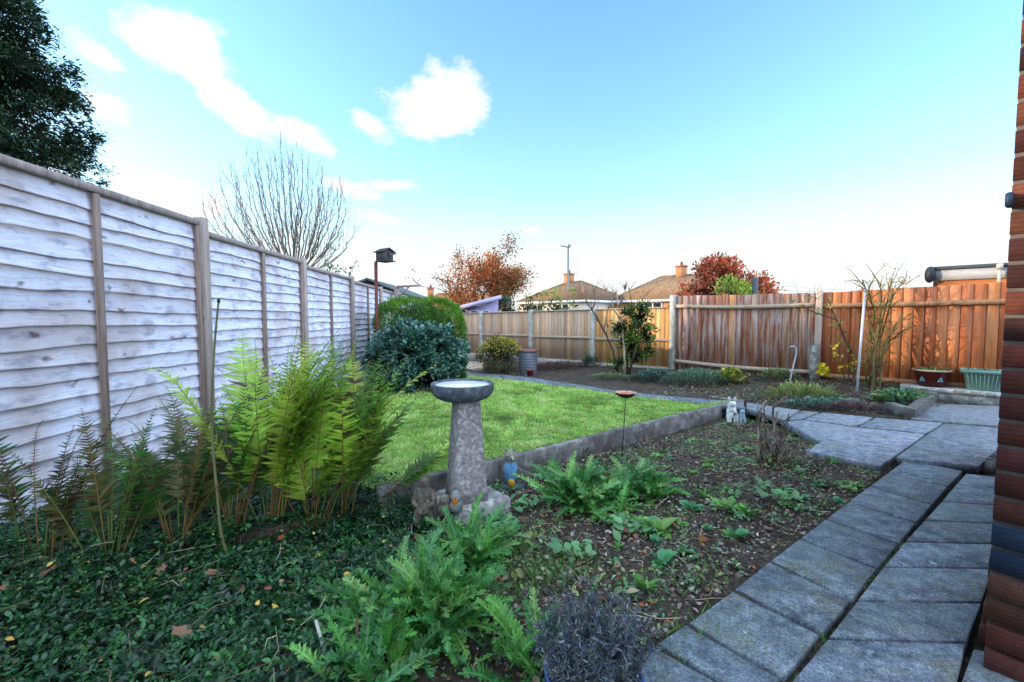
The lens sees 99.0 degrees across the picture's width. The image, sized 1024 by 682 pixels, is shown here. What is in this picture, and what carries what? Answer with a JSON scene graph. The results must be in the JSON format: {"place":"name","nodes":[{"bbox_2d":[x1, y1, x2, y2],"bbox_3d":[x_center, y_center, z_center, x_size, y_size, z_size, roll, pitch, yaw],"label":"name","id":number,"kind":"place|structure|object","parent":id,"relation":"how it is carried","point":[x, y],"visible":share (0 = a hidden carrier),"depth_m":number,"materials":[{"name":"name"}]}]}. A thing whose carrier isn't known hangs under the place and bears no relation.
{"place":"outdoors","nodes":[
{"label":"outdoors","id":0,"kind":"place"},
{"bbox_2d":[0,358,994,681],"bbox_3d":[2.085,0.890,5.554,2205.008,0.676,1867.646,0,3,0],"label":"ground","id":1,"kind":"structure","parent":0,"point":[572,374],"depth_m":2.25,"materials":[{"name":"soil"}]},
{"bbox_2d":[0,0,119,235],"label":"evergreen tree","id":2,"kind":"object","parent":1,"relation":"on","point":[19,66],"visible":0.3,"depth_m":13.47,"materials":[{"name":"green plant"}]},
{"bbox_2d":[0,386,137,560],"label":"fern","id":3,"kind":"object","parent":1,"relation":"on","point":[12,491],"visible":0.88,"depth_m":1.89,"materials":[{"name":"green plant"}]},
{"bbox_2d":[6,408,182,564],"bbox_3d":[-1.713,0.627,2.023,0.737,0.683,0.494,0,3,0],"label":"fern","id":4,"kind":"object","parent":1,"relation":"on","point":[105,498],"visible":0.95,"depth_m":1.92,"materials":[{"name":"green plant"}]},
{"bbox_2d":[70,385,257,549],"bbox_3d":[-1.624,0.600,2.076,0.844,0.740,0.486,-1,3,-18],"label":"fern","id":5,"kind":"object","parent":1,"relation":"on","point":[192,502],"visible":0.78,"depth_m":2.10,"materials":[{"name":"green plant"}]},
{"bbox_2d":[0,153,413,525],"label":"lap fence","id":6,"kind":"object","parent":1,"relation":"on","point":[106,298],"visible":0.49,"depth_m":2.90,"materials":[{"name":"white wood"}]},
{"bbox_2d":[210,298,231,566],"bbox_3d":[-1.330,0.439,2.003,0.097,1.264,0.041,0,3,0],"label":"cane","id":7,"kind":"object","parent":1,"relation":"on","point":[213,458],"visible":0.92,"depth_m":2.00,"materials":[{"name":"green plant"}]},
{"bbox_2d":[154,361,314,531],"bbox_3d":[-1.498,0.530,2.336,0.858,0.861,0.515,-1,3,-13],"label":"fern","id":8,"kind":"object","parent":1,"relation":"on","point":[227,491],"visible":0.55,"depth_m":2.26,"materials":[{"name":"green plant"}]},
{"bbox_2d":[0,464,498,681],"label":"ground cover","id":9,"kind":"object","parent":1,"relation":"on","point":[87,655],"visible":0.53,"depth_m":1.68,"materials":[{"name":"green plant"}]},
{"bbox_2d":[172,625,191,637],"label":"fallen leaf","id":10,"kind":"object","parent":9,"relation":"on","point":[180,630],"visible":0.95,"depth_m":1.43,"materials":[{"name":"brown plant"}]},
{"bbox_2d":[411,475,437,528],"bbox_3d":[-0.474,0.883,2.374,0.142,0.302,0.153,0,3,0],"label":"garden statue","id":11,"kind":"object","parent":9,"relation":"on","point":[424,495],"visible":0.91,"depth_m":2.35,"materials":[{"name":"stone"}]},
{"bbox_2d":[437,494,452,518],"bbox_3d":[-0.365,0.901,2.390,0.090,0.132,0.100,0,3,0],"label":"bird ornament","id":12,"kind":"object","parent":9,"relation":"on","point":[444,499],"visible":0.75,"depth_m":2.36,"materials":[{"name":"grey stone"}]},
{"bbox_2d":[130,325,368,524],"bbox_3d":[-1.368,0.425,2.507,1.102,1.057,0.821,0,3,0],"label":"fern","id":13,"kind":"object","parent":1,"relation":"on","point":[287,435],"visible":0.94,"depth_m":2.31,"materials":[{"name":"green plant"}]},
{"bbox_2d":[184,130,367,267],"bbox_3d":[-6.182,-2.600,11.823,4.954,6.771,2.680,0,3,0],"label":"bare tree","id":14,"kind":"object","parent":1,"relation":"on","point":[296,243],"visible":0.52,"depth_m":11.60,"materials":[{"name":"brown plant"}]},
{"bbox_2d":[314,619,328,669],"bbox_3d":[-0.562,0.916,1.302,0.087,0.149,0.014,3,4,41],"label":"broken cane","id":15,"kind":"object","parent":1,"relation":"on","point":[318,629],"visible":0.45,"depth_m":1.31,"materials":[{"name":"beige plant"}]},
{"bbox_2d":[206,327,439,536],"bbox_3d":[-1.039,0.483,2.464,1.301,1.116,0.578,0,3,0],"label":"fern","id":16,"kind":"object","parent":1,"relation":"on","point":[313,467],"visible":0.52,"depth_m":2.40,"materials":[{"name":"green plant"}]},
{"bbox_2d":[322,242,343,273],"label":"overhanging shrub","id":17,"kind":"object","parent":1,"relation":"on","point":[331,264],"visible":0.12,"depth_m":10.39,"materials":[{"name":"green plant"}]},
{"bbox_2d":[309,568,364,606],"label":"poppy plant","id":18,"kind":"object","parent":1,"relation":"on","point":[321,595],"visible":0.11,"depth_m":1.64,"materials":[{"name":"green plant"}]},
{"bbox_2d":[280,584,447,681],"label":"poppy plant","id":19,"kind":"object","parent":1,"relation":"on","point":[365,668],"visible":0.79,"depth_m":1.27,"materials":[{"name":"green plant"}]},
{"bbox_2d":[321,350,424,513],"bbox_3d":[-0.753,0.507,2.496,0.604,0.905,0.970,-1,3,-21],"label":"fern","id":20,"kind":"object","parent":1,"relation":"on","point":[375,445],"visible":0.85,"depth_m":2.37,"materials":[{"name":"green plant"}]},
{"bbox_2d":[373,247,396,332],"bbox_3d":[-2.109,-0.318,7.453,0.441,2.516,0.260,2,4,35],"label":"nest box","id":21,"kind":"object","parent":1,"relation":"on","point":[384,255],"visible":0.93,"depth_m":7.42,"materials":[{"name":"brown wood"}]},
{"bbox_2d":[357,278,425,304],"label":"outbuilding","id":22,"kind":"structure","parent":1,"relation":"on","point":[385,286],"depth_m":12.49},
{"bbox_2d":[394,284,420,310],"bbox_3d":[-2.506,-0.309,10.582,0.641,2.109,0.132,0,3,0],"label":"timber bracket","id":23,"kind":"object","parent":1,"relation":"on","point":[396,291],"visible":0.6,"depth_m":10.48,"materials":[{"name":"white wood"}]},
{"bbox_2d":[374,436,449,501],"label":"fern","id":24,"kind":"object","parent":1,"relation":"on","point":[423,465],"visible":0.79,"depth_m":2.70,"materials":[{"name":"green plant"}]},
{"bbox_2d":[358,315,470,393],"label":"camellia bush","id":25,"kind":"object","parent":1,"relation":"on","point":[424,346],"visible":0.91,"depth_m":6.54,"materials":[{"name":"green plant"}]},
{"bbox_2d":[309,526,528,681],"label":"poppy plant","id":26,"kind":"object","parent":1,"relation":"on","point":[428,588],"visible":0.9,"depth_m":1.42,"materials":[{"name":"green plant"}]},
{"bbox_2d":[370,294,468,378],"bbox_3d":[-1.700,0.095,8.212,1.765,1.977,1.574,0,3,0],"label":"clipped conifer","id":27,"kind":"object","parent":1,"relation":"on","point":[427,310],"visible":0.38,"depth_m":7.75,"materials":[{"name":"green plant"}]},
{"bbox_2d":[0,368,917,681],"bbox_3d":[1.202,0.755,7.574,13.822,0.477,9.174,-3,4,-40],"label":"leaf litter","id":28,"kind":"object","parent":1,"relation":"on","point":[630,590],"visible":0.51,"depth_m":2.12,"materials":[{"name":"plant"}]},
{"bbox_2d":[403,492,531,589],"bbox_3d":[-0.195,0.890,1.972,0.592,0.266,0.552,0,3,0],"label":"poppy plant","id":29,"kind":"object","parent":1,"relation":"on","point":[487,544],"visible":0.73,"depth_m":1.99,"materials":[{"name":"green plant"}]},
{"bbox_2d":[430,379,509,526],"bbox_3d":[-0.274,0.643,2.573,0.407,0.806,0.376,-3,4,-40],"label":"bird bath","id":30,"kind":"object","parent":1,"relation":"on","point":[466,473],"visible":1,"depth_m":2.48,"materials":[{"name":"grey stone"}]},
{"bbox_2d":[450,490,462,513],"bbox_3d":[-0.302,0.871,2.370,0.072,0.132,0.097,0,3,0],"label":"robin ornament","id":31,"kind":"object","parent":30,"relation":"on","point":[456,504],"visible":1,"depth_m":2.34,"materials":[{"name":"ceramic"}]},
{"bbox_2d":[427,285,512,311],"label":"bungalow","id":32,"kind":"object","parent":1,"relation":"on","point":[430,291],"visible":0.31,"depth_m":48.90,"materials":[{"name":"tile"}]},
{"bbox_2d":[405,230,537,309],"bbox_3d":[-2.105,-2.828,23.866,7.052,6.050,4.782,0,3,0],"label":"autumn tree","id":33,"kind":"object","parent":1,"relation":"on","point":[506,281],"visible":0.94,"depth_m":23.18,"materials":[{"name":"orange plant"}]},
{"bbox_2d":[444,295,501,353],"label":"lilac shed","id":34,"kind":"structure","parent":1,"relation":"on","point":[491,304],"depth_m":17.45,"materials":[{"name":"purple wood"}]},
{"bbox_2d":[467,361,483,370],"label":"gravel","id":35,"kind":"structure","parent":1,"relation":"on","point":[472,365],"depth_m":11.75,"materials":[{"name":"white gravel"}]},
{"bbox_2d":[469,367,518,372],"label":"weed clump","id":36,"kind":"object","parent":1,"relation":"on","point":[490,369],"visible":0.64,"depth_m":9.83,"materials":[{"name":"green plant"}]},
{"bbox_2d":[485,513,505,522],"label":"weed","id":37,"kind":"object","parent":1,"relation":"on","point":[499,516],"visible":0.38,"depth_m":2.46,"materials":[{"name":"green plant"}]},
{"bbox_2d":[475,332,522,372],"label":"yellow flowering shrub","id":38,"kind":"object","parent":1,"relation":"on","point":[494,348],"visible":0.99,"depth_m":9.65,"materials":[{"name":"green plant"}]},
{"bbox_2d":[491,519,521,529],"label":"weed","id":39,"kind":"object","parent":1,"relation":"on","point":[513,522],"visible":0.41,"depth_m":2.34,"materials":[{"name":"green plant"}]},
{"bbox_2d":[498,293,516,311],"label":"evergreen shrub","id":40,"kind":"object","parent":1,"relation":"on","point":[506,299],"visible":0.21,"depth_m":18.81,"materials":[{"name":"green plant"}]},
{"bbox_2d":[501,449,533,490],"bbox_3d":[0.040,0.895,3.048,0.233,0.299,0.127,0,3,0],"label":"parrot ornament","id":41,"kind":"object","parent":1,"relation":"on","point":[509,467],"visible":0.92,"depth_m":3.02,"materials":[{"name":"ceramic"}]},
{"bbox_2d":[510,494,538,511],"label":"weed","id":42,"kind":"object","parent":1,"relation":"on","point":[535,501],"visible":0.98,"depth_m":2.64,"materials":[{"name":"green plant"}]},
{"bbox_2d":[458,585,595,681],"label":"poppy plant","id":43,"kind":"object","parent":1,"relation":"on","point":[509,624],"visible":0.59,"depth_m":1.28,"materials":[{"name":"green plant"}]},
{"bbox_2d":[516,347,539,374],"bbox_3d":[0.353,0.434,9.636,0.462,0.606,0.462,-3,4,-45],"label":"dustbin","id":44,"kind":"object","parent":1,"relation":"on","point":[527,356],"visible":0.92,"depth_m":9.47,"materials":[{"name":"metal"}]},
{"bbox_2d":[516,292,546,310],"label":"olive shrub","id":45,"kind":"object","parent":1,"relation":"on","point":[530,305],"visible":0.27,"depth_m":17.34,"materials":[{"name":"green plant"}]},
{"bbox_2d":[505,360,595,371],"bbox_3d":[0.975,0.642,10.517,2.379,0.372,1.309,0,3,0],"label":"heather mat","id":46,"kind":"object","parent":1,"relation":"on","point":[557,363],"visible":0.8,"depth_m":10.36,"materials":[{"name":"green plant"}]},
{"bbox_2d":[540,286,563,309],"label":"olive shrub","id":47,"kind":"object","parent":1,"relation":"on","point":[553,303],"visible":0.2,"depth_m":17.90,"materials":[{"name":"green plant"}]},
{"bbox_2d":[449,307,669,368],"bbox_3d":[0.474,0.030,11.832,7.716,1.802,0.110,3,4,42],"label":"close board fence","id":48,"kind":"object","parent":1,"relation":"on","point":[577,335],"visible":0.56,"depth_m":11.06,"materials":[{"name":"wood"}]},
{"bbox_2d":[376,396,743,510],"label":"lawn kerb","id":49,"kind":"structure","parent":1,"relation":"on","point":[592,444],"depth_m":3.81,"materials":[{"name":"concrete"}]},
{"bbox_2d":[560,244,570,291],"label":"street lamp","id":50,"kind":"object","parent":1,"relation":"on","point":[568,246],"visible":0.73,"depth_m":41.61,"materials":[{"name":"metal"}]},
{"bbox_2d":[514,257,617,310],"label":"bungalow","id":51,"kind":"object","parent":1,"relation":"on","point":[579,298],"visible":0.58,"depth_m":41.62,"materials":[{"name":"tile"}]},
{"bbox_2d":[547,535,596,561],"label":"weed","id":52,"kind":"object","parent":1,"relation":"on","point":[567,546],"visible":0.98,"depth_m":1.94,"materials":[{"name":"green plant"}]},
{"bbox_2d":[566,287,578,309],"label":"olive shrub","id":53,"kind":"object","parent":1,"relation":"on","point":[572,303],"visible":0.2,"depth_m":16.91,"materials":[{"name":"green plant"}]},
{"bbox_2d":[512,451,649,521],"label":"poppy plant","id":54,"kind":"object","parent":1,"relation":"on","point":[586,489],"visible":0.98,"depth_m":2.61,"materials":[{"name":"green plant"}]},
{"bbox_2d":[578,355,600,366],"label":"ivy clump","id":55,"kind":"object","parent":1,"relation":"on","point":[587,359],"visible":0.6,"depth_m":10.46,"materials":[{"name":"green plant"}]},
{"bbox_2d":[525,576,662,681],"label":"lavender pot","id":56,"kind":"object","parent":1,"relation":"on","point":[588,651],"visible":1,"depth_m":1.07,"materials":[{"name":"grey plant"}]},
{"bbox_2d":[589,510,614,521],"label":"weed","id":57,"kind":"object","parent":1,"relation":"on","point":[596,517],"visible":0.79,"depth_m":2.38,"materials":[{"name":"green plant"}]},
{"bbox_2d":[579,371,630,380],"bbox_3d":[1.875,0.680,8.570,1.126,0.161,0.719,-1,3,-14],"label":"leafy mat","id":58,"kind":"object","parent":1,"relation":"on","point":[610,375],"visible":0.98,"depth_m":8.52,"materials":[{"name":"green plant"}]},
{"bbox_2d":[578,279,660,374],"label":"forked shrub","id":59,"kind":"object","parent":1,"relation":"on","point":[638,320],"visible":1,"depth_m":8.85,"materials":[{"name":"green plant"}]},
{"bbox_2d":[614,390,636,464],"bbox_3d":[0.930,0.741,3.596,0.171,0.645,0.171,-1,3,-22],"label":"flower dish","id":60,"kind":"object","parent":1,"relation":"on","point":[625,394],"visible":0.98,"depth_m":3.58,"materials":[{"name":"metal"}]},
{"bbox_2d":[622,581,642,598],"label":"weed","id":61,"kind":"object","parent":1,"relation":"on","point":[626,586],"visible":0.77,"depth_m":1.65,"materials":[{"name":"green plant"}]},
{"bbox_2d":[610,511,658,540],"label":"weed","id":62,"kind":"object","parent":1,"relation":"on","point":[623,518],"visible":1,"depth_m":2.17,"materials":[{"name":"green plant"}]},
{"bbox_2d":[596,455,691,505],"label":"poppy plant","id":63,"kind":"object","parent":1,"relation":"on","point":[650,486],"visible":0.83,"depth_m":2.74,"materials":[{"name":"green plant"}]},
{"bbox_2d":[629,573,662,594],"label":"weed","id":64,"kind":"object","parent":1,"relation":"on","point":[644,584],"visible":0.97,"depth_m":1.68,"materials":[{"name":"green plant"}]},
{"bbox_2d":[622,367,681,383],"bbox_3d":[2.679,0.638,8.253,1.190,0.257,0.960,0,3,0],"label":"leafy mat","id":65,"kind":"object","parent":1,"relation":"on","point":[649,373],"visible":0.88,"depth_m":8.15,"materials":[{"name":"green plant"}]},
{"bbox_2d":[649,533,663,545],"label":"weed","id":66,"kind":"object","parent":1,"relation":"on","point":[655,537],"visible":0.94,"depth_m":2.07,"materials":[{"name":"green plant"}]},
{"bbox_2d":[639,516,677,539],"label":"weed","id":67,"kind":"object","parent":1,"relation":"on","point":[661,525],"visible":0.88,"depth_m":2.19,"materials":[{"name":"green plant"}]},
{"bbox_2d":[610,248,707,307],"bbox_3d":[16.397,-4.638,40.413,12.045,7.934,9.207,3,4,42],"label":"bungalow","id":68,"kind":"object","parent":1,"relation":"on","point":[665,287],"visible":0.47,"depth_m":39.96,"materials":[{"name":"tile"}]},
{"bbox_2d":[649,548,678,568],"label":"weed","id":69,"kind":"object","parent":1,"relation":"on","point":[663,554],"visible":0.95,"depth_m":1.87,"materials":[{"name":"green plant"}]},
{"bbox_2d":[415,372,925,681],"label":"soil crumbs","id":70,"kind":"object","parent":1,"relation":"on","point":[723,561],"visible":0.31,"depth_m":2.24,"materials":[{"name":"brown soil"}]},
{"bbox_2d":[676,543,695,553],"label":"weed","id":71,"kind":"object","parent":1,"relation":"on","point":[689,551],"visible":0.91,"depth_m":1.95,"materials":[{"name":"green plant"}]},
{"bbox_2d":[410,365,963,681],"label":"weed carpet","id":72,"kind":"object","parent":1,"relation":"on","point":[531,569],"visible":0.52,"depth_m":1.98,"materials":[{"name":"green plant"}]},
{"bbox_2d":[679,500,705,510],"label":"weed","id":73,"kind":"object","parent":1,"relation":"on","point":[689,505],"visible":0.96,"depth_m":2.45,"materials":[{"name":"green plant"}]},
{"bbox_2d":[653,367,736,388],"bbox_3d":[3.215,0.619,7.655,1.454,0.331,1.092,0,3,0],"label":"lavender mat","id":74,"kind":"object","parent":1,"relation":"on","point":[691,373],"visible":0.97,"depth_m":7.55,"materials":[{"name":"green plant"}]},
{"bbox_2d":[665,251,785,306],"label":"red leaved shrub","id":75,"kind":"object","parent":1,"relation":"on","point":[719,268],"visible":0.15,"depth_m":12.88,"materials":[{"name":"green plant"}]},
{"bbox_2d":[709,496,746,513],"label":"weed","id":76,"kind":"object","parent":1,"relation":"on","point":[729,502],"visible":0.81,"depth_m":2.45,"materials":[{"name":"green plant"}]},
{"bbox_2d":[710,366,748,384],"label":"lime plant","id":77,"kind":"object","parent":1,"relation":"on","point":[733,373],"visible":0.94,"depth_m":7.54,"materials":[{"name":"green plant"}]},
{"bbox_2d":[724,397,745,425],"bbox_3d":[2.610,0.823,5.110,0.260,0.356,0.186,0,3,0],"label":"animal ornament","id":78,"kind":"object","parent":1,"relation":"on","point":[731,411],"visible":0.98,"depth_m":5.07,"materials":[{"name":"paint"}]},
{"bbox_2d":[711,273,759,294],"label":"golden shrub","id":79,"kind":"object","parent":1,"relation":"on","point":[728,285],"visible":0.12,"depth_m":11.03,"materials":[{"name":"green plant"}]},
{"bbox_2d":[725,525,753,537],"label":"weed","id":80,"kind":"object","parent":1,"relation":"on","point":[743,531],"visible":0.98,"depth_m":2.08,"materials":[{"name":"green plant"}]},
{"bbox_2d":[732,508,754,519],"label":"weed","id":81,"kind":"object","parent":1,"relation":"on","point":[739,515],"visible":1,"depth_m":2.30,"materials":[{"name":"green plant"}]},
{"bbox_2d":[734,503,761,516],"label":"weed","id":82,"kind":"object","parent":1,"relation":"on","point":[744,510],"visible":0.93,"depth_m":2.33,"materials":[{"name":"green plant"}]},
{"bbox_2d":[752,277,757,293],"bbox_3d":[5.973,-0.437,10.792,0.100,2.244,0.100,0,3,0],"label":"post","id":83,"kind":"object","parent":1,"relation":"on","point":[755,285],"visible":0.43,"depth_m":10.70,"materials":[{"name":"metal"}]},
{"bbox_2d":[755,477,778,488],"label":"weed","id":84,"kind":"object","parent":1,"relation":"on","point":[759,480],"visible":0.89,"depth_m":2.76,"materials":[{"name":"green plant"}]},
{"bbox_2d":[753,486,802,504],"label":"weed","id":85,"kind":"object","parent":1,"relation":"on","point":[784,494],"visible":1,"depth_m":2.49,"materials":[{"name":"green plant"}]},
{"bbox_2d":[754,367,801,382],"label":"weed clump","id":86,"kind":"object","parent":1,"relation":"on","point":[774,372],"visible":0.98,"depth_m":7.59,"materials":[{"name":"green plant"}]},
{"bbox_2d":[749,396,812,469],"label":"pruned rose","id":87,"kind":"object","parent":1,"relation":"on","point":[772,457],"visible":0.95,"depth_m":3.28,"materials":[{"name":"brown plant"}]},
{"bbox_2d":[752,379,850,402],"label":"iris clump","id":88,"kind":"object","parent":1,"relation":"on","point":[801,389],"visible":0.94,"depth_m":5.88,"materials":[{"name":"green plant"}]},
{"bbox_2d":[760,395,882,417],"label":"creeping plant","id":89,"kind":"object","parent":1,"relation":"on","point":[805,400],"visible":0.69,"depth_m":5.40,"materials":[{"name":"green plant"}]},
{"bbox_2d":[784,280,867,382],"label":"climbing rose","id":90,"kind":"object","parent":1,"relation":"on","point":[821,371],"visible":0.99,"depth_m":6.99,"materials":[{"name":"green plant"}]},
{"bbox_2d":[669,282,1006,387],"bbox_3d":[5.354,0.048,7.262,5.656,1.903,0.230,3,4,43],"label":"board fence","id":91,"kind":"object","parent":1,"relation":"on","point":[759,333],"visible":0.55,"depth_m":7.31,"materials":[{"name":"wood"}]},
{"bbox_2d":[805,399,891,414],"bbox_3d":[4.037,0.801,5.189,1.028,0.235,0.483,0,3,0],"label":"heather mat","id":92,"kind":"object","parent":1,"relation":"on","point":[857,404],"visible":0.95,"depth_m":5.15,"materials":[{"name":"green plant"}]},
{"bbox_2d":[855,285,866,391],"bbox_3d":[5.163,-0.009,6.470,0.235,1.627,0.032,-2,4,-36],"label":"pole","id":93,"kind":"object","parent":1,"relation":"on","point":[860,341],"visible":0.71,"depth_m":6.46,"materials":[{"name":"grey metal"}]},
{"bbox_2d":[844,261,928,390],"bbox_3d":[5.599,-0.249,6.584,2.067,1.985,0.855,0,3,-5],"label":"straggly shrub","id":94,"kind":"object","parent":1,"relation":"on","point":[872,379],"visible":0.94,"depth_m":6.52,"materials":[{"name":"brown plant"}]},
{"bbox_2d":[861,386,942,405],"bbox_3d":[5.176,0.728,5.780,0.870,0.239,0.778,0,3,0],"label":"primrose patch","id":95,"kind":"object","parent":1,"relation":"on","point":[902,394],"visible":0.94,"depth_m":5.72,"materials":[{"name":"green plant"}]},
{"bbox_2d":[885,391,936,419],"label":"edging kerb","id":96,"kind":"structure","parent":1,"relation":"on","point":[917,407],"depth_m":5.01,"materials":[{"name":"concrete"}]},
{"bbox_2d":[900,383,1000,405],"bbox_3d":[7.044,0.822,5.524,3.201,0.230,0.380,3,4,43],"label":"ledge","id":97,"kind":"object","parent":1,"relation":"on","point":[961,396],"visible":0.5,"depth_m":6.04,"materials":[{"name":"concrete"}]},
{"bbox_2d":[911,362,959,387],"bbox_3d":[6.143,0.483,6.374,0.456,0.358,0.482,0,3,0],"label":"plant pot","id":98,"kind":"object","parent":97,"relation":"on","point":[931,376],"visible":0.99,"depth_m":6.28,"materials":[{"name":"brown ceramic"}]},
{"bbox_2d":[960,358,1001,391],"bbox_3d":[6.519,0.449,6.043,0.460,0.461,0.340,3,4,43],"label":"planter","id":99,"kind":"object","parent":97,"relation":"on","point":[981,379],"visible":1,"depth_m":5.97,"materials":[{"name":"plastic"}]},
{"bbox_2d":[978,0,1023,681],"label":"house wall","id":100,"kind":"structure","parent":1,"relation":"on","point":[1001,635],"depth_m":1.25,"materials":[{"name":"brick"}]},
{"bbox_2d":[3,0,1022,310],"label":"sky","id":101,"kind":"structure","parent":0,"point":[799,140],"materials":[{"name":"blue"}]},
{"bbox_2d":[335,375,731,487],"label":"lawn","id":102,"kind":"structure","parent":0,"point":[445,465],"depth_m":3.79,"materials":[{"name":"green plant"}]},
{"bbox_2d":[459,371,743,410],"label":"stone path","id":103,"kind":"structure","parent":0,"point":[699,401],"depth_m":7.00,"materials":[{"name":"grey stone"}]},
{"bbox_2d":[642,462,1017,681],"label":"path","id":104,"kind":"structure","parent":0,"point":[913,614],"depth_m":1.58,"materials":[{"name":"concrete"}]},
{"bbox_2d":[746,403,998,474],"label":"patio","id":105,"kind":"structure","parent":0,"point":[955,436],"depth_m":3.95,"materials":[{"name":"grey stone"}]},
{"bbox_2d":[973,455,995,473],"bbox_3d":[3.517,0.921,3.235,0.136,0.100,0.136,-2,4,-38],"label":"drain","id":106,"kind":"object","parent":105,"relation":"in","point":[990,465],"visible":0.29,"depth_m":3.19,"materials":[{"name":"concrete"}]},
{"bbox_2d":[924,262,1007,286],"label":"flat roof garage","id":107,"kind":"structure","parent":0,"point":[967,274],"depth_m":9.77,"materials":[{"name":"plastic"}]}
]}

